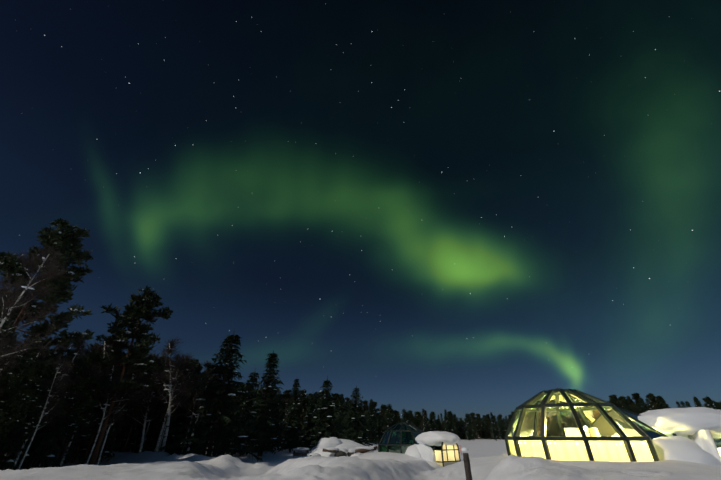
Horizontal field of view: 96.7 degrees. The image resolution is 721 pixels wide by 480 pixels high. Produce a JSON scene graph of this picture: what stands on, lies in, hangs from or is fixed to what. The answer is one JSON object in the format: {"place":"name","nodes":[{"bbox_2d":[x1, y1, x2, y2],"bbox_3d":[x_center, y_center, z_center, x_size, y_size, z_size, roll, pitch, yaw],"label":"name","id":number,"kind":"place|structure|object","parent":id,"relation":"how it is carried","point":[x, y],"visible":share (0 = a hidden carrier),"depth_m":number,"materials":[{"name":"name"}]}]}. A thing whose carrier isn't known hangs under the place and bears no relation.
{"place":"outdoors","nodes":[
{"label":"outdoors","id":0,"kind":"place"},
{"bbox_2d":[0,438,720,479],"bbox_3d":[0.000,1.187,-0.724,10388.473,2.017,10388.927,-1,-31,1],"label":"snow ground","id":1,"kind":"structure","parent":0,"point":[490,459],"depth_m":8.55,"materials":[{"name":"white snow"}]},
{"bbox_2d":[0,326,14,373],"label":"birch tree","id":2,"kind":"object","parent":1,"relation":"on","point":[3,340],"visible":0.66,"depth_m":14.81,"materials":[{"name":"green plant"}]},
{"bbox_2d":[0,342,16,413],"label":"pine tree","id":3,"kind":"object","parent":1,"relation":"on","point":[9,374],"visible":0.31,"depth_m":15.10,"materials":[{"name":"green plant"}]},
{"bbox_2d":[0,350,18,393],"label":"birch tree","id":4,"kind":"object","parent":1,"relation":"on","point":[2,362],"visible":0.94,"depth_m":13.67,"materials":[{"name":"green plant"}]},
{"bbox_2d":[0,341,21,407],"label":"pine tree","id":5,"kind":"object","parent":1,"relation":"on","point":[2,386],"visible":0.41,"depth_m":15.46,"materials":[{"name":"green plant"}]},
{"bbox_2d":[0,345,22,397],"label":"birch tree","id":6,"kind":"object","parent":1,"relation":"on","point":[10,358],"visible":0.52,"depth_m":14.45,"materials":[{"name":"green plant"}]},
{"bbox_2d":[0,346,46,440],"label":"pine tree","id":7,"kind":"object","parent":1,"relation":"on","point":[32,355],"visible":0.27,"depth_m":17.02,"materials":[{"name":"green plant"}]},
{"bbox_2d":[0,357,52,469],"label":"spruce tree","id":8,"kind":"object","parent":1,"relation":"on","point":[12,466],"visible":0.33,"depth_m":17.55,"materials":[{"name":"green plant"}]},
{"bbox_2d":[1,346,58,460],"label":"pine tree","id":9,"kind":"object","parent":1,"relation":"on","point":[48,357],"visible":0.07,"depth_m":19.90,"materials":[{"name":"green plant"}]},
{"bbox_2d":[1,357,60,467],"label":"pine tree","id":10,"kind":"object","parent":1,"relation":"on","point":[41,422],"visible":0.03,"depth_m":19.39,"materials":[{"name":"green plant"}]},
{"bbox_2d":[4,365,69,442],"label":"pine tree","id":11,"kind":"object","parent":1,"relation":"on","point":[43,398],"visible":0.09,"depth_m":19.63,"materials":[{"name":"green plant"}]},
{"bbox_2d":[0,355,73,465],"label":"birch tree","id":12,"kind":"object","parent":1,"relation":"on","point":[66,359],"visible":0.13,"depth_m":20.86,"materials":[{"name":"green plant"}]},
{"bbox_2d":[0,242,74,358],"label":"birch tree","id":13,"kind":"object","parent":1,"relation":"on","point":[45,257],"visible":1,"depth_m":12.08,"materials":[{"name":"brown plant"}]},
{"bbox_2d":[19,331,55,350],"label":"pine tree","id":14,"kind":"object","parent":1,"relation":"on","point":[42,335],"visible":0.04,"depth_m":41.81,"materials":[{"name":"green plant"}]},
{"bbox_2d":[27,345,48,372],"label":"birch tree","id":15,"kind":"object","parent":1,"relation":"on","point":[42,351],"visible":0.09,"depth_m":18.35,"materials":[{"name":"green plant"}]},
{"bbox_2d":[6,352,71,467],"bbox_3d":[-21.229,11.549,21.884,3.298,7.857,3.016,0,-31,0],"label":"spruce tree","id":16,"kind":"object","parent":1,"relation":"on","point":[23,452],"visible":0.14,"depth_m":20.48,"materials":[{"name":"green plant"}]},
{"bbox_2d":[3,343,75,469],"bbox_3d":[-23.077,11.403,23.025,2.515,9.294,2.959,-11,-33,17],"label":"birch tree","id":17,"kind":"object","parent":1,"relation":"on","point":[60,351],"visible":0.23,"depth_m":24.82,"materials":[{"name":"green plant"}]},
{"bbox_2d":[31,343,51,383],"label":"birch tree","id":18,"kind":"object","parent":1,"relation":"on","point":[42,356],"visible":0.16,"depth_m":18.55,"materials":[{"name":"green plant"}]},
{"bbox_2d":[3,355,83,468],"bbox_3d":[-20.945,11.647,21.859,3.306,7.661,3.072,-27,-41,37],"label":"spruce tree","id":19,"kind":"object","parent":1,"relation":"on","point":[31,456],"visible":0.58,"depth_m":20.88,"materials":[{"name":"green plant"}]},
{"bbox_2d":[17,357,74,469],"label":"tree","id":20,"kind":"object","parent":1,"relation":"on","point":[52,384],"visible":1,"depth_m":17.43,"materials":[{"name":"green plant"}]},
{"bbox_2d":[0,218,93,375],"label":"pine tree","id":21,"kind":"object","parent":1,"relation":"on","point":[67,236],"visible":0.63,"depth_m":22.61,"materials":[{"name":"green plant"}]},
{"bbox_2d":[20,349,80,467],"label":"pine tree","id":22,"kind":"object","parent":1,"relation":"on","point":[67,352],"visible":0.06,"depth_m":23.73,"materials":[{"name":"green plant"}]},
{"bbox_2d":[11,335,95,469],"bbox_3d":[-20.169,10.389,20.779,3.249,8.863,2.510,-1,-28,3],"label":"birch tree","id":23,"kind":"object","parent":1,"relation":"on","point":[79,348],"visible":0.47,"depth_m":21.94,"materials":[{"name":"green plant"}]},
{"bbox_2d":[37,368,85,467],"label":"birch tree","id":24,"kind":"object","parent":1,"relation":"on","point":[65,406],"visible":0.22,"depth_m":22.71,"materials":[{"name":"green plant"}]},
{"bbox_2d":[31,355,96,468],"bbox_3d":[-20.860,11.771,22.372,2.826,7.522,2.862,-9,-33,15],"label":"pine tree","id":25,"kind":"object","parent":1,"relation":"on","point":[91,379],"visible":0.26,"depth_m":23.12,"materials":[{"name":"green plant"}]},
{"bbox_2d":[44,390,83,467],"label":"pine tree","id":26,"kind":"object","parent":1,"relation":"on","point":[70,433],"visible":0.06,"depth_m":22.77,"materials":[{"name":"green plant"}]},
{"bbox_2d":[35,370,102,467],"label":"pine tree","id":27,"kind":"object","parent":1,"relation":"on","point":[72,425],"visible":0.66,"depth_m":22.45,"materials":[{"name":"green plant"}]},
{"bbox_2d":[52,357,104,466],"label":"pine tree","id":28,"kind":"object","parent":1,"relation":"on","point":[62,443],"visible":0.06,"depth_m":23.96,"materials":[{"name":"green plant"}]},
{"bbox_2d":[56,370,107,466],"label":"pine tree","id":29,"kind":"object","parent":1,"relation":"on","point":[89,414],"visible":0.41,"depth_m":23.54,"materials":[{"name":"green plant"}]},
{"bbox_2d":[67,397,122,464],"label":"spruce tree","id":30,"kind":"object","parent":1,"relation":"on","point":[91,446],"visible":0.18,"depth_m":25.63,"materials":[{"name":"green plant"}]},
{"bbox_2d":[71,397,119,462],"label":"pine tree","id":31,"kind":"object","parent":1,"relation":"on","point":[77,448],"depth_m":25.36,"materials":[{"name":"green plant"}]},
{"bbox_2d":[73,372,127,453],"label":"spruce tree","id":32,"kind":"object","parent":1,"relation":"on","point":[121,434],"visible":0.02,"depth_m":30.07,"materials":[{"name":"green plant"}]},
{"bbox_2d":[76,380,127,461],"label":"spruce tree","id":33,"kind":"object","parent":1,"relation":"on","point":[110,438],"visible":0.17,"depth_m":26.75,"materials":[{"name":"green plant"}]},
{"bbox_2d":[73,328,130,443],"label":"pine tree","id":34,"kind":"object","parent":1,"relation":"on","point":[99,337],"visible":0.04,"depth_m":35.93,"materials":[{"name":"green plant"}]},
{"bbox_2d":[79,373,127,463],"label":"pine tree","id":35,"kind":"object","parent":1,"relation":"on","point":[94,428],"visible":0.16,"depth_m":25.40,"materials":[{"name":"green plant"}]},
{"bbox_2d":[86,358,126,463],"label":"tree","id":36,"kind":"object","parent":1,"relation":"on","point":[107,399],"visible":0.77,"depth_m":24.23,"materials":[{"name":"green plant"}]},
{"bbox_2d":[55,335,172,466],"bbox_3d":[-20.390,11.579,23.770,11.568,10.016,10.326,-21,-37,31],"label":"birch tree","id":37,"kind":"object","parent":1,"relation":"on","point":[100,350],"visible":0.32,"depth_m":24.74,"materials":[{"name":"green plant"}]},
{"bbox_2d":[96,370,142,464],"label":"tree","id":38,"kind":"object","parent":1,"relation":"on","point":[136,374],"visible":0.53,"depth_m":24.42,"materials":[{"name":"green plant"}]},
{"bbox_2d":[85,286,172,464],"bbox_3d":[-19.093,10.387,26.184,5.765,14.489,5.750,-2,-31,3],"label":"pine tree","id":39,"kind":"object","parent":1,"relation":"on","point":[145,304],"visible":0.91,"depth_m":26.49,"materials":[{"name":"green plant"}]},
{"bbox_2d":[121,367,158,450],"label":"pine tree","id":40,"kind":"object","parent":1,"relation":"on","point":[145,374],"visible":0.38,"depth_m":30.76,"materials":[{"name":"green plant"}]},
{"bbox_2d":[122,371,168,452],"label":"tree","id":41,"kind":"object","parent":1,"relation":"on","point":[151,418],"visible":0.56,"depth_m":30.04,"materials":[{"name":"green plant"}]},
{"bbox_2d":[141,408,157,450],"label":"birch tree","id":42,"kind":"object","parent":1,"relation":"on","point":[149,428],"visible":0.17,"depth_m":32.21,"materials":[{"name":"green plant"}]},
{"bbox_2d":[129,367,178,451],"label":"spruce tree","id":43,"kind":"object","parent":1,"relation":"on","point":[154,438],"visible":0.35,"depth_m":31.64,"materials":[{"name":"green plant"}]},
{"bbox_2d":[142,374,169,447],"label":"birch tree","id":44,"kind":"object","parent":1,"relation":"on","point":[154,406],"visible":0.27,"depth_m":32.22,"materials":[{"name":"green plant"}]},
{"bbox_2d":[136,372,177,444],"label":"pine tree","id":45,"kind":"object","parent":1,"relation":"on","point":[157,406],"visible":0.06,"depth_m":32.98,"materials":[{"name":"green plant"}]},
{"bbox_2d":[155,390,178,450],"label":"birch tree","id":46,"kind":"object","parent":1,"relation":"on","point":[172,414],"visible":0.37,"depth_m":30.05,"materials":[{"name":"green plant"}]},
{"bbox_2d":[148,337,198,451],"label":"birch tree","id":47,"kind":"object","parent":1,"relation":"on","point":[169,365],"visible":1,"depth_m":29.79,"materials":[{"name":"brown plant"}]},
{"bbox_2d":[152,368,196,453],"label":"spruce tree","id":48,"kind":"object","parent":1,"relation":"on","point":[173,435],"visible":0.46,"depth_m":32.55,"materials":[{"name":"green plant"}]},
{"bbox_2d":[150,353,201,451],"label":"birch tree","id":49,"kind":"object","parent":1,"relation":"on","point":[163,403],"visible":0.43,"depth_m":30.94,"materials":[{"name":"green plant"}]},
{"bbox_2d":[159,361,195,441],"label":"pine tree","id":50,"kind":"object","parent":1,"relation":"on","point":[190,364],"visible":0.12,"depth_m":36.54,"materials":[{"name":"green plant"}]},
{"bbox_2d":[163,377,200,449],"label":"pine tree","id":51,"kind":"object","parent":1,"relation":"on","point":[182,417],"visible":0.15,"depth_m":33.99,"materials":[{"name":"green plant"}]},
{"bbox_2d":[179,389,204,438],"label":"pine tree","id":52,"kind":"object","parent":1,"relation":"on","point":[189,424],"visible":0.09,"depth_m":33.60,"materials":[{"name":"green plant"}]},
{"bbox_2d":[194,362,203,377],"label":"pine tree","id":53,"kind":"object","parent":1,"relation":"on","point":[199,367],"visible":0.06,"depth_m":57.74,"materials":[{"name":"green plant"}]},
{"bbox_2d":[180,360,226,450],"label":"tree","id":54,"kind":"object","parent":1,"relation":"on","point":[192,403],"visible":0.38,"depth_m":32.03,"materials":[{"name":"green plant"}]},
{"bbox_2d":[158,329,262,461],"bbox_3d":[-12.928,13.665,28.485,8.999,11.804,8.729,17,-35,-25],"label":"spruce tree","id":55,"kind":"object","parent":1,"relation":"on","point":[229,372],"visible":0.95,"depth_m":27.66,"materials":[{"name":"green plant"}]},
{"bbox_2d":[214,433,233,454],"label":"spruce tree","id":56,"kind":"object","parent":1,"relation":"on","point":[228,451],"visible":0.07,"depth_m":36.40,"materials":[{"name":"green plant"}]},
{"bbox_2d":[222,372,260,455],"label":"spruce tree","id":57,"kind":"object","parent":1,"relation":"on","point":[252,380],"visible":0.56,"depth_m":38.66,"materials":[{"name":"green plant"}]},
{"bbox_2d":[229,350,291,456],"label":"spruce tree","id":58,"kind":"object","parent":1,"relation":"on","point":[271,388],"visible":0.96,"depth_m":35.14,"materials":[{"name":"green plant"}]},
{"bbox_2d":[280,389,291,437],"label":"conifer tree","id":59,"kind":"object","parent":1,"relation":"on","point":[286,394],"visible":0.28,"depth_m":72.74,"materials":[{"name":"green plant"}]},
{"bbox_2d":[279,395,303,447],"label":"spruce tree","id":60,"kind":"object","parent":1,"relation":"on","point":[286,414],"visible":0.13,"depth_m":54.65,"materials":[{"name":"green plant"}]},
{"bbox_2d":[273,379,312,451],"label":"spruce tree","id":61,"kind":"object","parent":1,"relation":"on","point":[293,408],"visible":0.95,"depth_m":43.44,"materials":[{"name":"green plant"}]},
{"bbox_2d":[293,447,310,456],"bbox_3d":[-5.870,22.554,33.781,2.774,1.175,1.695,10,-33,-16],"label":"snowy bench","id":62,"kind":"object","parent":1,"relation":"on","point":[307,451],"visible":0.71,"depth_m":33.20,"materials":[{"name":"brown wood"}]},
{"bbox_2d":[295,389,316,446],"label":"pine tree","id":63,"kind":"object","parent":1,"relation":"on","point":[303,400],"visible":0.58,"depth_m":59.88,"materials":[{"name":"green plant"}]},
{"bbox_2d":[295,394,322,446],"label":"spruce tree","id":64,"kind":"object","parent":1,"relation":"on","point":[311,403],"visible":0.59,"depth_m":57.12,"materials":[{"name":"green plant"}]},
{"bbox_2d":[304,392,321,442],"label":"conifer tree","id":65,"kind":"object","parent":1,"relation":"on","point":[316,396],"visible":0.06,"depth_m":63.82,"materials":[{"name":"plant"}]},
{"bbox_2d":[303,375,345,450],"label":"spruce tree","id":66,"kind":"object","parent":1,"relation":"on","point":[323,430],"visible":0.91,"depth_m":49.06,"materials":[{"name":"green plant"}]},
{"bbox_2d":[316,390,333,425],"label":"conifer tree","id":67,"kind":"object","parent":1,"relation":"on","point":[319,398],"visible":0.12,"depth_m":67.83,"materials":[{"name":"green plant"}]},
{"bbox_2d":[284,437,377,459],"bbox_3d":[-2.150,19.268,28.688,10.626,2.791,3.985,-1,-31,1],"label":"rock pile","id":68,"kind":"object","parent":1,"relation":"on","point":[331,447],"visible":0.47,"depth_m":28.06,"materials":[{"name":"white snow"}]},
{"bbox_2d":[329,411,339,435],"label":"conifer tree","id":69,"kind":"object","parent":1,"relation":"on","point":[335,423],"visible":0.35,"depth_m":72.94,"materials":[{"name":"green plant"}]},
{"bbox_2d":[329,394,348,429],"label":"conifer tree","id":70,"kind":"object","parent":1,"relation":"on","point":[337,400],"visible":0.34,"depth_m":77.55,"materials":[{"name":"plant"}]},
{"bbox_2d":[332,394,347,438],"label":"spruce tree","id":71,"kind":"object","parent":1,"relation":"on","point":[341,403],"visible":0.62,"depth_m":61.44,"materials":[{"name":"green plant"}]},
{"bbox_2d":[342,400,354,439],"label":"conifer tree","id":72,"kind":"object","parent":1,"relation":"on","point":[348,404],"visible":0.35,"depth_m":85.63,"materials":[{"name":"green plant"}]},
{"bbox_2d":[341,386,378,445],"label":"spruce tree","id":73,"kind":"object","parent":1,"relation":"on","point":[354,425],"visible":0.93,"depth_m":55.19,"materials":[{"name":"green plant"}]},
{"bbox_2d":[362,400,368,435],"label":"conifer tree","id":74,"kind":"object","parent":1,"relation":"on","point":[366,407],"visible":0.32,"depth_m":133.66,"materials":[{"name":"green plant"}]},
{"bbox_2d":[364,399,380,445],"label":"spruce tree","id":75,"kind":"object","parent":1,"relation":"on","point":[373,421],"visible":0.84,"depth_m":70.36,"materials":[{"name":"green plant"}]},
{"bbox_2d":[378,405,388,429],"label":"conifer tree","id":76,"kind":"object","parent":1,"relation":"on","point":[381,412],"visible":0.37,"depth_m":137.25,"materials":[{"name":"green plant"}]},
{"bbox_2d":[380,412,389,431],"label":"conifer tree","id":77,"kind":"object","parent":1,"relation":"on","point":[383,418],"visible":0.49,"depth_m":121.33,"materials":[{"name":"green plant"}]},
{"bbox_2d":[382,404,395,429],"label":"spruce tree","id":78,"kind":"object","parent":1,"relation":"on","point":[391,420],"visible":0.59,"depth_m":81.08,"materials":[{"name":"green plant"}]},
{"bbox_2d":[399,409,410,422],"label":"spruce tree","id":79,"kind":"object","parent":1,"relation":"on","point":[404,417],"visible":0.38,"depth_m":100.63,"materials":[{"name":"green plant"}]},
{"bbox_2d":[413,412,422,429],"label":"conifer tree","id":80,"kind":"object","parent":1,"relation":"on","point":[416,416],"visible":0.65,"depth_m":157.98,"materials":[{"name":"green plant"}]},
{"bbox_2d":[378,422,460,466],"bbox_3d":[4.514,15.838,24.724,4.306,3.207,7.920,17,-35,-26],"label":"glass igloo","id":81,"kind":"object","parent":1,"relation":"on","point":[441,448],"visible":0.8,"depth_m":23.00,"materials":[{"name":"glass"}]},
{"bbox_2d":[421,410,433,431],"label":"spruce tree","id":82,"kind":"object","parent":1,"relation":"on","point":[426,423],"visible":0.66,"depth_m":115.71,"materials":[{"name":"green plant"}]},
{"bbox_2d":[428,414,433,430],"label":"conifer tree","id":83,"kind":"object","parent":1,"relation":"on","point":[431,423],"visible":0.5,"depth_m":167.41,"materials":[{"name":"green plant"}]},
{"bbox_2d":[443,410,453,432],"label":"spruce tree","id":84,"kind":"object","parent":1,"relation":"on","point":[447,423],"visible":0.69,"depth_m":112.23,"materials":[{"name":"green plant"}]},
{"bbox_2d":[451,416,461,439],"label":"conifer tree","id":85,"kind":"object","parent":1,"relation":"on","point":[454,421],"visible":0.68,"depth_m":169.67,"materials":[{"name":"green plant"}]},
{"bbox_2d":[460,418,465,439],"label":"conifer tree","id":86,"kind":"object","parent":1,"relation":"on","point":[462,430],"visible":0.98,"depth_m":170.33,"materials":[{"name":"green plant"}]},
{"bbox_2d":[461,447,471,479],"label":"path bollard","id":87,"kind":"object","parent":1,"relation":"on","point":[467,467],"visible":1,"depth_m":7.54,"materials":[{"name":"brown wood"}]},
{"bbox_2d":[465,414,474,440],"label":"spruce tree","id":88,"kind":"object","parent":1,"relation":"on","point":[468,430],"visible":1,"depth_m":133.54,"materials":[{"name":"green plant"}]},
{"bbox_2d":[471,413,479,439],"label":"conifer tree","id":89,"kind":"object","parent":1,"relation":"on","point":[474,422],"visible":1,"depth_m":177.02,"materials":[{"name":"green plant"}]},
{"bbox_2d":[470,416,480,438],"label":"conifer tree","id":90,"kind":"object","parent":1,"relation":"on","point":[475,434],"visible":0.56,"depth_m":180.85,"materials":[{"name":"green plant"}]},
{"bbox_2d":[475,414,483,436],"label":"conifer tree","id":91,"kind":"object","parent":1,"relation":"on","point":[480,422],"visible":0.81,"depth_m":183.67,"materials":[{"name":"plant"}]},
{"bbox_2d":[483,416,492,438],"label":"conifer tree","id":92,"kind":"object","parent":1,"relation":"on","point":[487,435],"visible":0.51,"depth_m":185.49,"materials":[{"name":"green plant"}]},
{"bbox_2d":[486,418,491,436],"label":"conifer tree","id":93,"kind":"object","parent":1,"relation":"on","point":[488,425],"visible":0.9,"depth_m":180.19,"materials":[{"name":"green plant"}]},
{"bbox_2d":[489,413,502,440],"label":"spruce tree","id":94,"kind":"object","parent":1,"relation":"on","point":[493,429],"visible":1,"depth_m":140.69,"materials":[{"name":"green plant"}]},
{"bbox_2d":[497,416,504,439],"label":"conifer tree","id":95,"kind":"object","parent":1,"relation":"on","point":[501,430],"visible":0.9,"depth_m":176.56,"materials":[{"name":"green plant"}]},
{"bbox_2d":[547,418,554,435],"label":"conifer tree","id":96,"kind":"object","parent":1,"relation":"on","point":[551,428],"visible":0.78,"depth_m":144.19,"materials":[{"name":"green plant"}]},
{"bbox_2d":[551,415,558,434],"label":"conifer tree","id":97,"kind":"object","parent":1,"relation":"on","point":[554,419],"visible":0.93,"depth_m":142.22,"materials":[{"name":"green plant"}]},
{"bbox_2d":[561,415,570,433],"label":"conifer tree","id":98,"kind":"object","parent":1,"relation":"on","point":[565,424],"visible":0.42,"depth_m":117.07,"materials":[{"name":"plant"}]},
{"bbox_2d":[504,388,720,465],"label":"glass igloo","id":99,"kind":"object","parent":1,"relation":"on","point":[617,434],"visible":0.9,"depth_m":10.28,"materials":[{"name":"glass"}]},
{"bbox_2d":[609,394,623,408],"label":"conifer tree","id":100,"kind":"object","parent":1,"relation":"on","point":[613,397],"visible":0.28,"depth_m":124.60,"materials":[{"name":"green plant"}]},
{"bbox_2d":[622,398,634,416],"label":"conifer tree","id":101,"kind":"object","parent":1,"relation":"on","point":[627,406],"visible":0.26,"depth_m":114.71,"materials":[{"name":"green plant"}]},
{"bbox_2d":[625,398,639,417],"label":"conifer tree","id":102,"kind":"object","parent":1,"relation":"on","point":[630,401],"visible":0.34,"depth_m":120.01,"materials":[{"name":"green plant"}]},
{"bbox_2d":[633,404,641,413],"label":"conifer tree","id":103,"kind":"object","parent":1,"relation":"on","point":[635,406],"visible":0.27,"depth_m":108.48,"materials":[{"name":"green plant"}]},
{"bbox_2d":[631,393,644,411],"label":"conifer tree","id":104,"kind":"object","parent":1,"relation":"on","point":[635,396],"visible":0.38,"depth_m":151.02,"materials":[{"name":"plant"}]},
{"bbox_2d":[638,398,648,412],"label":"conifer tree","id":105,"kind":"object","parent":1,"relation":"on","point":[643,403],"visible":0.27,"depth_m":127.01,"materials":[{"name":"green plant"}]},
{"bbox_2d":[646,393,666,409],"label":"conifer tree","id":106,"kind":"object","parent":1,"relation":"on","point":[651,396],"visible":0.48,"depth_m":107.97,"materials":[{"name":"plant"}]},
{"bbox_2d":[705,396,720,440],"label":"conifer tree","id":107,"kind":"object","parent":1,"relation":"on","point":[708,400],"visible":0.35,"depth_m":96.25,"materials":[{"name":"plant"}]},
{"bbox_2d":[0,0,720,435],"label":"sky","id":108,"kind":"structure","parent":0,"point":[461,207],"materials":[{"name":"blue"}]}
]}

